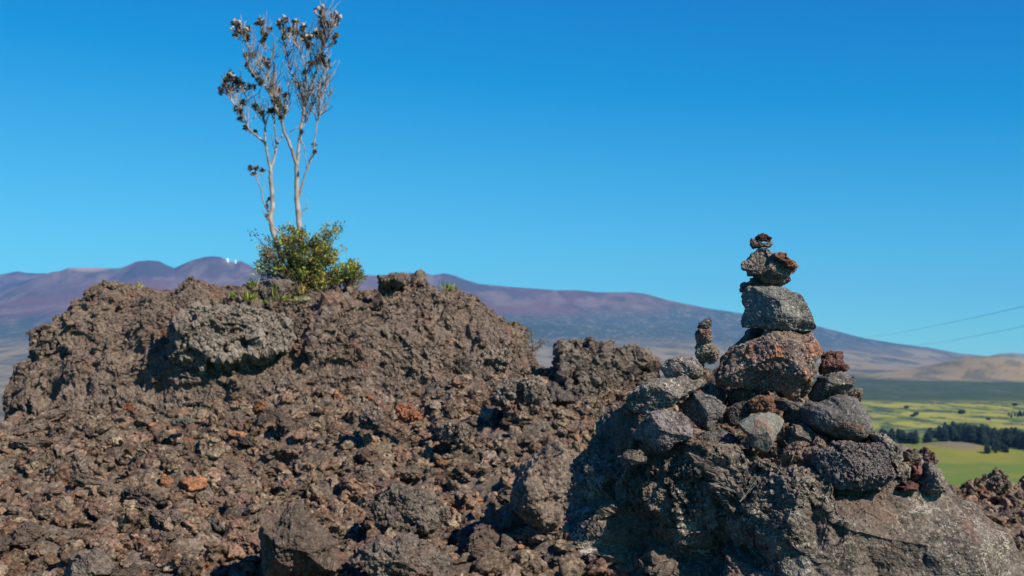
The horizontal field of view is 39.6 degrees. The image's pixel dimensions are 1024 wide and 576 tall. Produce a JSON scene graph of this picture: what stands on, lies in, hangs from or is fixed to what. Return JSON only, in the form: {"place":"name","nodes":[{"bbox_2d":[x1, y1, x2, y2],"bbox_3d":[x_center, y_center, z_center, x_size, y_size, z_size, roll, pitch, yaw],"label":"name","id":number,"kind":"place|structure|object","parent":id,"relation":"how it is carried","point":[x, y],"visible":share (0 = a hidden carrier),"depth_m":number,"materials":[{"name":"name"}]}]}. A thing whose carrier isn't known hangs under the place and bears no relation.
{"place":"outdoors","nodes":[
{"label":"outdoors","id":0,"kind":"place"},
{"bbox_2d":[0,256,1023,486],"bbox_3d":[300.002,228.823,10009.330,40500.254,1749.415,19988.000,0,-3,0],"label":"terrain","id":1,"kind":"structure","parent":0,"point":[934,388],"depth_m":9397.21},
{"bbox_2d":[939,427,948,441],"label":"conifer","id":2,"kind":"object","parent":1,"relation":"on","point":[944,431],"visible":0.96,"depth_m":1309.06,"materials":[{"name":"green plant"}]},
{"bbox_2d":[947,427,957,441],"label":"conifer","id":3,"kind":"object","parent":1,"relation":"on","point":[953,436],"visible":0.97,"depth_m":1148.72,"materials":[{"name":"green plant"}]},
{"bbox_2d":[963,425,976,443],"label":"conifer","id":4,"kind":"object","parent":1,"relation":"on","point":[970,437],"visible":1,"depth_m":1137.00,"materials":[{"name":"green plant"}]},
{"bbox_2d":[975,426,989,444],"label":"conifer","id":5,"kind":"object","parent":1,"relation":"on","point":[981,429],"visible":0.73,"depth_m":1137.09,"materials":[{"name":"green plant"}]},
{"bbox_2d":[1016,431,1023,449],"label":"conifer","id":6,"kind":"object","parent":1,"relation":"on","point":[1021,441],"visible":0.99,"depth_m":1148.53,"materials":[{"name":"green plant"}]},
{"bbox_2d":[0,276,1023,575],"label":"ground","id":7,"kind":"structure","parent":0,"point":[316,456],"depth_m":8.20,"materials":[{"name":"stone"}]},
{"bbox_2d":[0,535,12,555],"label":"lava stone","id":8,"kind":"object","parent":7,"relation":"on","point":[6,542],"visible":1,"depth_m":6.50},
{"bbox_2d":[11,522,45,549],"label":"lava stone","id":9,"kind":"object","parent":7,"relation":"on","point":[25,535],"visible":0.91,"depth_m":6.76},
{"bbox_2d":[8,436,53,449],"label":"lava stone","id":10,"kind":"object","parent":7,"relation":"on","point":[43,443],"visible":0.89,"depth_m":8.70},
{"bbox_2d":[11,407,69,435],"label":"lava stone","id":11,"kind":"object","parent":7,"relation":"on","point":[51,416],"visible":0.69,"depth_m":9.96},
{"bbox_2d":[27,485,67,507],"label":"lava stone","id":12,"kind":"object","parent":7,"relation":"on","point":[52,494],"visible":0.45,"depth_m":7.35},
{"bbox_2d":[45,451,92,477],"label":"lava stone","id":13,"kind":"object","parent":7,"relation":"on","point":[77,459],"visible":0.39,"depth_m":8.28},
{"bbox_2d":[67,471,101,485],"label":"lava stone","id":14,"kind":"object","parent":7,"relation":"on","point":[79,478],"visible":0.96,"depth_m":7.80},
{"bbox_2d":[64,548,116,575],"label":"lava stone","id":15,"kind":"object","parent":7,"relation":"on","point":[95,562],"visible":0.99,"depth_m":5.90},
{"bbox_2d":[89,408,106,416],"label":"lava stone","id":16,"kind":"object","parent":7,"relation":"on","point":[95,412],"visible":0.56,"depth_m":10.50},
{"bbox_2d":[87,502,115,517],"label":"lava stone","id":17,"kind":"object","parent":7,"relation":"on","point":[92,507],"visible":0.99,"depth_m":7.12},
{"bbox_2d":[103,563,160,575],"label":"lava stone","id":18,"kind":"object","parent":7,"relation":"on","point":[132,569],"visible":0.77,"depth_m":6.07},
{"bbox_2d":[124,486,170,510],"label":"lava stone","id":19,"kind":"object","parent":7,"relation":"on","point":[142,497],"visible":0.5,"depth_m":7.42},
{"bbox_2d":[149,508,183,529],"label":"lava stone","id":20,"kind":"object","parent":7,"relation":"on","point":[159,517],"visible":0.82,"depth_m":6.87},
{"bbox_2d":[151,531,181,549],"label":"lava stone","id":21,"kind":"object","parent":7,"relation":"on","point":[167,538],"visible":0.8,"depth_m":6.62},
{"bbox_2d":[146,448,193,464],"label":"lava stone","id":22,"kind":"object","parent":7,"relation":"on","point":[185,454],"visible":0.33,"depth_m":8.34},
{"bbox_2d":[170,415,192,425],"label":"lava stone","id":23,"kind":"object","parent":7,"relation":"on","point":[184,420],"visible":1,"depth_m":8.85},
{"bbox_2d":[176,371,202,387],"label":"lava stone","id":24,"kind":"object","parent":7,"relation":"on","point":[195,377],"visible":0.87,"depth_m":10.59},
{"bbox_2d":[182,394,222,412],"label":"lava stone","id":25,"kind":"object","parent":7,"relation":"on","point":[212,399],"visible":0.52,"depth_m":9.77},
{"bbox_2d":[207,519,224,536],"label":"lava stone","id":26,"kind":"object","parent":7,"relation":"on","point":[214,524],"visible":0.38,"depth_m":7.05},
{"bbox_2d":[208,476,228,489],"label":"lava stone","id":27,"kind":"object","parent":7,"relation":"on","point":[219,483],"visible":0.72,"depth_m":8.09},
{"bbox_2d":[212,561,242,575],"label":"lava stone","id":28,"kind":"object","parent":7,"relation":"on","point":[222,570],"visible":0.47,"depth_m":6.30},
{"bbox_2d":[205,491,254,506],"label":"lava stone","id":29,"kind":"object","parent":7,"relation":"on","point":[243,498],"visible":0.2,"depth_m":7.60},
{"bbox_2d":[222,411,244,429],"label":"lava stone","id":30,"kind":"object","parent":7,"relation":"on","point":[232,417],"visible":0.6,"depth_m":9.37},
{"bbox_2d":[237,435,254,446],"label":"lava stone","id":31,"kind":"object","parent":7,"relation":"on","point":[243,441],"visible":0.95,"depth_m":8.77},
{"bbox_2d":[236,533,260,551],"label":"lava stone","id":32,"kind":"object","parent":7,"relation":"on","point":[251,540],"visible":0.46,"depth_m":6.59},
{"bbox_2d":[253,405,285,428],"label":"lava stone","id":33,"kind":"object","parent":7,"relation":"on","point":[269,414],"visible":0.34,"depth_m":9.11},
{"bbox_2d":[2,269,539,424],"bbox_3d":[-1.760,0.886,11.503,4.692,2.122,2.563,0,-3,0],"label":"lava outcrop","id":34,"kind":"object","parent":7,"relation":"on","point":[94,388],"visible":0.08,"depth_m":10.99,"materials":[{"name":"stone"}]},
{"bbox_2d":[165,300,296,374],"bbox_3d":[-2.118,0.373,10.773,0.990,0.578,0.663,0,-3,0],"label":"lava boulder","id":35,"kind":"object","parent":34,"relation":"on","point":[228,338],"visible":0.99,"depth_m":10.57,"materials":[{"name":"stone"}]},
{"bbox_2d":[234,289,257,300],"bbox_3d":[-2.106,0.053,11.260,0.207,0.103,0.162,0,-3,0],"label":"grass tuft","id":36,"kind":"object","parent":34,"relation":"on","point":[253,296],"visible":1,"depth_m":11.24,"materials":[{"name":"green plant"}]},
{"bbox_2d":[217,68,286,261],"bbox_3d":[-2.255,-1.044,11.810,0.596,1.678,0.693,-2,-4,35],"label":"bare tree","id":37,"kind":"object","parent":34,"relation":"on","point":[230,76],"visible":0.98,"depth_m":11.84,"materials":[{"name":"grey plant"}]},
{"bbox_2d":[258,278,297,297],"bbox_3d":[-1.880,0.010,11.411,0.310,0.179,0.248,0,-3,0],"label":"lava block","id":38,"kind":"object","parent":34,"relation":"on","point":[286,287],"depth_m":11.33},
{"bbox_2d":[230,0,341,240],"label":"bare tree","id":39,"kind":"object","parent":34,"relation":"on","point":[319,57],"visible":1,"depth_m":11.85,"materials":[{"name":"grey plant"}]},
{"bbox_2d":[247,217,347,294],"bbox_3d":[-1.753,-0.250,11.715,0.778,0.659,0.679,0,-3,0],"label":"green bush","id":40,"kind":"object","parent":34,"relation":"on","point":[298,267],"visible":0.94,"depth_m":11.61,"materials":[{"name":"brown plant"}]},
{"bbox_2d":[291,340,304,358],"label":"lava stone","id":41,"kind":"object","parent":34,"relation":"on","point":[298,347],"visible":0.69,"depth_m":10.73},
{"bbox_2d":[296,282,307,293],"bbox_3d":[-1.702,-0.008,11.508,0.114,0.123,0.203,1,-3,-12],"label":"grass tuft","id":42,"kind":"object","parent":34,"relation":"on","point":[301,289],"visible":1,"depth_m":11.48,"materials":[{"name":"green plant"}]},
{"bbox_2d":[330,258,366,297],"bbox_3d":[-1.336,-0.088,11.702,0.284,0.351,0.600,0,-3,0],"label":"green bush","id":43,"kind":"object","parent":34,"relation":"on","point":[351,273],"visible":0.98,"depth_m":11.55,"materials":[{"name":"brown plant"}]},
{"bbox_2d":[377,272,409,295],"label":"lava crag","id":44,"kind":"structure","parent":34,"relation":"on","point":[392,281],"depth_m":11.40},
{"bbox_2d":[453,356,471,373],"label":"lava stone","id":45,"kind":"object","parent":34,"relation":"on","point":[464,364],"visible":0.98,"depth_m":10.90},
{"bbox_2d":[521,325,548,351],"bbox_3d":[0.188,0.412,11.634,0.221,0.246,0.193,0,-3,0],"label":"dry shrub","id":46,"kind":"object","parent":34,"relation":"on","point":[535,347],"visible":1,"depth_m":11.66,"materials":[{"name":"grey plant"}]},
{"bbox_2d":[251,447,302,472],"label":"lava stone","id":47,"kind":"object","parent":7,"relation":"on","point":[267,460],"visible":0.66,"depth_m":8.30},
{"bbox_2d":[270,376,288,395],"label":"lava stone","id":48,"kind":"object","parent":7,"relation":"on","point":[281,386],"visible":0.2,"depth_m":10.52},
{"bbox_2d":[272,412,307,437],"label":"lava stone","id":49,"kind":"object","parent":7,"relation":"on","point":[284,422],"visible":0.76,"depth_m":8.87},
{"bbox_2d":[291,487,306,496],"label":"lava stone","id":50,"kind":"object","parent":7,"relation":"on","point":[298,491],"visible":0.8,"depth_m":7.76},
{"bbox_2d":[257,500,349,575],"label":"lava stone","id":51,"kind":"object","parent":7,"relation":"on","point":[295,538],"visible":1,"depth_m":5.93,"materials":[{"name":"stone"}]},
{"bbox_2d":[293,385,328,396],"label":"lava stone","id":52,"kind":"object","parent":7,"relation":"on","point":[310,390],"visible":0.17,"depth_m":9.98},
{"bbox_2d":[324,425,350,437],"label":"lava stone","id":53,"kind":"object","parent":7,"relation":"on","point":[334,428],"visible":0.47,"depth_m":8.70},
{"bbox_2d":[353,462,382,475],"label":"lava stone","id":54,"kind":"object","parent":7,"relation":"on","point":[370,468],"visible":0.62,"depth_m":8.02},
{"bbox_2d":[361,450,378,462],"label":"lava stone","id":55,"kind":"object","parent":7,"relation":"on","point":[374,453],"visible":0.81,"depth_m":8.32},
{"bbox_2d":[357,403,384,431],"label":"lava stone","id":56,"kind":"object","parent":7,"relation":"on","point":[371,418],"visible":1,"depth_m":8.43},
{"bbox_2d":[367,478,400,499],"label":"lava stone","id":57,"kind":"object","parent":7,"relation":"on","point":[378,485],"visible":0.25,"depth_m":7.73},
{"bbox_2d":[349,532,451,575],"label":"lava stone","id":58,"kind":"object","parent":7,"relation":"on","point":[406,554],"visible":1,"depth_m":5.85,"materials":[{"name":"stone"}]},
{"bbox_2d":[391,434,411,446],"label":"lava stone","id":59,"kind":"object","parent":7,"relation":"on","point":[403,439],"visible":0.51,"depth_m":8.82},
{"bbox_2d":[396,403,422,423],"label":"lava stone","id":60,"kind":"object","parent":7,"relation":"on","point":[409,413],"visible":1,"depth_m":8.53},
{"bbox_2d":[369,482,450,540],"bbox_3d":[-0.475,1.050,6.662,0.379,0.280,0.322,0,-3,0],"label":"lava stone","id":61,"kind":"object","parent":7,"relation":"on","point":[423,514],"visible":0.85,"depth_m":6.56,"materials":[{"name":"stone"}]},
{"bbox_2d":[394,461,431,480],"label":"lava stone","id":62,"kind":"object","parent":7,"relation":"on","point":[410,471],"visible":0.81,"depth_m":8.02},
{"bbox_2d":[418,399,444,418],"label":"lava stone","id":63,"kind":"object","parent":7,"relation":"on","point":[424,409],"visible":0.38,"depth_m":9.24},
{"bbox_2d":[432,443,448,451],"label":"lava stone","id":64,"kind":"object","parent":7,"relation":"on","point":[436,448],"visible":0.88,"depth_m":8.27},
{"bbox_2d":[431,421,472,442],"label":"lava stone","id":65,"kind":"object","parent":7,"relation":"on","point":[439,429],"visible":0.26,"depth_m":8.76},
{"bbox_2d":[450,491,464,506],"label":"lava stone","id":66,"kind":"object","parent":7,"relation":"on","point":[459,495],"visible":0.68,"depth_m":7.63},
{"bbox_2d":[442,419,474,443],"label":"lava stone","id":67,"kind":"object","parent":7,"relation":"on","point":[458,433],"visible":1,"depth_m":8.12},
{"bbox_2d":[461,523,500,552],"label":"lava stone","id":68,"kind":"object","parent":7,"relation":"on","point":[482,536],"visible":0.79,"depth_m":6.62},
{"bbox_2d":[475,347,511,370],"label":"lava stone","id":69,"kind":"object","parent":7,"relation":"on","point":[499,358],"visible":0.76,"depth_m":11.06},
{"bbox_2d":[481,503,521,532],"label":"lava stone","id":70,"kind":"object","parent":7,"relation":"on","point":[504,519],"visible":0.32,"depth_m":6.92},
{"bbox_2d":[496,494,510,505],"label":"lava stone","id":71,"kind":"object","parent":7,"relation":"on","point":[502,499],"visible":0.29,"depth_m":7.38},
{"bbox_2d":[498,417,529,429],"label":"lava stone","id":72,"kind":"object","parent":7,"relation":"on","point":[505,423],"visible":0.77,"depth_m":8.63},
{"bbox_2d":[489,375,552,418],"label":"lava stone","id":73,"kind":"object","parent":7,"relation":"on","point":[532,394],"visible":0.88,"depth_m":8.68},
{"bbox_2d":[508,439,573,533],"bbox_3d":[0.171,0.962,6.859,0.380,0.462,0.673,0,-3,0],"label":"lava stone","id":74,"kind":"object","parent":7,"relation":"on","point":[540,488],"visible":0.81,"depth_m":6.63,"materials":[{"name":"stone"}]},
{"bbox_2d":[543,553,560,564],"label":"lava stone","id":75,"kind":"object","parent":7,"relation":"on","point":[548,557],"visible":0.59,"depth_m":6.47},
{"bbox_2d":[546,380,584,407],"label":"lava stone","id":76,"kind":"object","parent":7,"relation":"on","point":[561,396],"visible":0.55,"depth_m":9.50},
{"bbox_2d":[588,381,611,417],"bbox_3d":[0.401,0.514,6.557,0.077,0.172,0.146,-2,-4,25],"label":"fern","id":77,"kind":"object","parent":7,"relation":"on","point":[600,405],"visible":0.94,"depth_m":6.57,"materials":[{"name":"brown plant"}]},
{"bbox_2d":[549,336,661,399],"bbox_3d":[0.655,0.718,10.078,0.810,0.759,1.309,0,-3,0],"label":"lava rock","id":78,"kind":"object","parent":7,"relation":"on","point":[586,366],"visible":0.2,"depth_m":9.77,"materials":[{"name":"stone"}]},
{"bbox_2d":[562,402,1023,575],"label":"cairn boulder","id":79,"kind":"object","parent":7,"relation":"on","point":[679,509],"visible":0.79,"depth_m":3.73,"materials":[{"name":"stone"}]},
{"bbox_2d":[617,448,646,465],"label":"cairn stone","id":80,"kind":"object","parent":79,"relation":"on","point":[633,457],"visible":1,"depth_m":3.75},
{"bbox_2d":[633,410,693,452],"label":"cairn stone","id":81,"kind":"object","parent":79,"relation":"on","point":[660,431],"visible":1,"depth_m":3.75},
{"bbox_2d":[625,375,703,414],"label":"cairn stone","id":82,"kind":"object","parent":79,"relation":"on","point":[651,395],"visible":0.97,"depth_m":3.91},
{"bbox_2d":[659,356,703,378],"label":"cairn stone","id":83,"kind":"object","parent":82,"relation":"on","point":[690,367],"visible":0.93,"depth_m":3.96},
{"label":"cairn stone","id":84,"kind":"object","parent":83,"relation":"on","visible":0},
{"bbox_2d":[694,342,719,364],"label":"cairn stone","id":85,"kind":"object","parent":84,"relation":"on","point":[709,352],"visible":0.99,"depth_m":3.99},
{"bbox_2d":[695,328,712,343],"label":"cairn stone","id":86,"kind":"object","parent":85,"relation":"on","point":[703,335],"visible":1,"depth_m":4.00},
{"bbox_2d":[697,318,711,328],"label":"cairn stone","id":87,"kind":"object","parent":86,"relation":"on","point":[706,323],"visible":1,"depth_m":4.01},
{"bbox_2d":[705,384,726,404],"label":"cairn stone","id":88,"kind":"object","parent":79,"relation":"on","point":[717,392],"visible":0.62,"depth_m":4.07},
{"bbox_2d":[696,427,740,443],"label":"cairn stone","id":89,"kind":"object","parent":79,"relation":"on","point":[720,435],"visible":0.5,"depth_m":3.86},
{"bbox_2d":[681,391,725,430],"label":"cairn stone","id":90,"kind":"object","parent":89,"relation":"on","point":[703,411],"visible":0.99,"depth_m":3.90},
{"bbox_2d":[723,401,750,426],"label":"cairn stone","id":91,"kind":"object","parent":89,"relation":"on","point":[734,414],"visible":0.89,"depth_m":3.88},
{"bbox_2d":[726,388,769,406],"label":"cairn stone","id":92,"kind":"object","parent":79,"relation":"on","point":[737,395],"visible":0.66,"depth_m":4.01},
{"bbox_2d":[737,412,783,452],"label":"cairn stone","id":93,"kind":"object","parent":79,"relation":"on","point":[761,430],"visible":1,"depth_m":3.77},
{"bbox_2d":[748,395,774,413],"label":"cairn stone","id":94,"kind":"object","parent":93,"relation":"on","point":[760,403],"visible":0.97,"depth_m":3.84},
{"bbox_2d":[784,423,820,442],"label":"cairn stone","id":95,"kind":"object","parent":79,"relation":"on","point":[798,431],"visible":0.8,"depth_m":3.83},
{"bbox_2d":[774,399,803,423],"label":"cairn stone","id":96,"kind":"object","parent":95,"relation":"on","point":[791,410],"visible":0.97,"depth_m":3.92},
{"bbox_2d":[714,330,823,400],"bbox_3d":[0.725,0.217,4.015,0.303,0.201,0.268,0,-3,0],"label":"cairn stone","id":97,"kind":"object","parent":96,"relation":"on","point":[781,364],"visible":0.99,"depth_m":3.93,"materials":[{"name":"stone"}]},
{"bbox_2d":[734,328,764,344],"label":"cairn stone","id":98,"kind":"object","parent":97,"relation":"on","point":[751,333],"visible":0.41,"depth_m":4.09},
{"bbox_2d":[740,285,815,332],"bbox_3d":[0.753,0.062,4.028,0.208,0.137,0.182,0,-3,0],"label":"cairn stone","id":99,"kind":"object","parent":97,"relation":"on","point":[771,308],"visible":0.94,"depth_m":3.98,"materials":[{"name":"stone"}]},
{"bbox_2d":[739,277,779,292],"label":"cairn stone","id":100,"kind":"object","parent":99,"relation":"on","point":[753,281],"visible":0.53,"depth_m":4.04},
{"bbox_2d":[741,248,798,286],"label":"cairn stone","id":101,"kind":"object","parent":99,"relation":"on","point":[763,265],"visible":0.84,"depth_m":4.00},
{"bbox_2d":[750,238,772,248],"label":"cairn stone","id":102,"kind":"object","parent":101,"relation":"on","point":[754,244],"visible":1,"depth_m":4.03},
{"bbox_2d":[755,233,771,241],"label":"cairn stone","id":103,"kind":"object","parent":102,"relation":"on","point":[762,237],"visible":1,"depth_m":4.03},
{"bbox_2d":[771,251,796,269],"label":"cairn stone","id":104,"kind":"object","parent":101,"relation":"on","point":[781,257],"visible":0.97,"depth_m":3.97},
{"bbox_2d":[801,394,873,442],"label":"cairn stone","id":105,"kind":"object","parent":79,"relation":"on","point":[838,417],"visible":0.92,"depth_m":3.80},
{"bbox_2d":[808,372,854,401],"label":"cairn stone","id":106,"kind":"object","parent":105,"relation":"on","point":[825,386],"visible":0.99,"depth_m":3.92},
{"bbox_2d":[818,351,849,374],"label":"cairn stone","id":107,"kind":"object","parent":106,"relation":"on","point":[832,361],"visible":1,"depth_m":3.97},
{"bbox_2d":[842,387,862,404],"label":"lava stone","id":108,"kind":"object","parent":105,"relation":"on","point":[856,393],"visible":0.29,"depth_m":9.13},
{"bbox_2d":[810,440,895,491],"bbox_3d":[0.896,0.467,3.735,0.216,0.136,0.218,0,-3,0],"label":"cairn stone","id":109,"kind":"object","parent":79,"relation":"on","point":[850,465],"visible":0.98,"depth_m":3.66,"materials":[{"name":"stone"}]},
{"bbox_2d":[892,462,911,481],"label":"cairn stone","id":110,"kind":"object","parent":79,"relation":"on","point":[903,470],"visible":0.81,"depth_m":3.74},
{"bbox_2d":[869,433,903,466],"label":"cairn stone","id":111,"kind":"object","parent":110,"relation":"on","point":[895,452],"visible":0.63,"depth_m":3.74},
{"bbox_2d":[897,480,918,491],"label":"cairn stone","id":112,"kind":"object","parent":79,"relation":"on","point":[909,485],"visible":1,"depth_m":3.71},
{"bbox_2d":[903,449,922,463],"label":"cairn stone","id":113,"kind":"object","parent":79,"relation":"on","point":[913,456],"visible":0.97,"depth_m":3.79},
{"bbox_2d":[911,461,922,481],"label":"cairn stone","id":114,"kind":"object","parent":79,"relation":"on","point":[916,471],"visible":0.81,"depth_m":3.75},
{"bbox_2d":[916,462,947,495],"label":"cairn stone","id":115,"kind":"object","parent":79,"relation":"on","point":[930,482],"visible":0.88,"depth_m":3.72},
{"bbox_2d":[918,446,938,466],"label":"lava stone","id":116,"kind":"object","parent":7,"relation":"on","point":[926,453],"visible":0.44,"depth_m":8.72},
{"bbox_2d":[984,512,1004,527],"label":"lava stone","id":117,"kind":"object","parent":7,"relation":"on","point":[997,520],"visible":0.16,"depth_m":7.99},
{"bbox_2d":[985,467,1011,493],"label":"lava stone","id":118,"kind":"object","parent":7,"relation":"on","point":[997,479],"visible":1,"depth_m":8.31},
{"bbox_2d":[0,0,1023,355],"label":"sky","id":119,"kind":"structure","parent":0,"point":[635,146],"materials":[{"name":"blue"}]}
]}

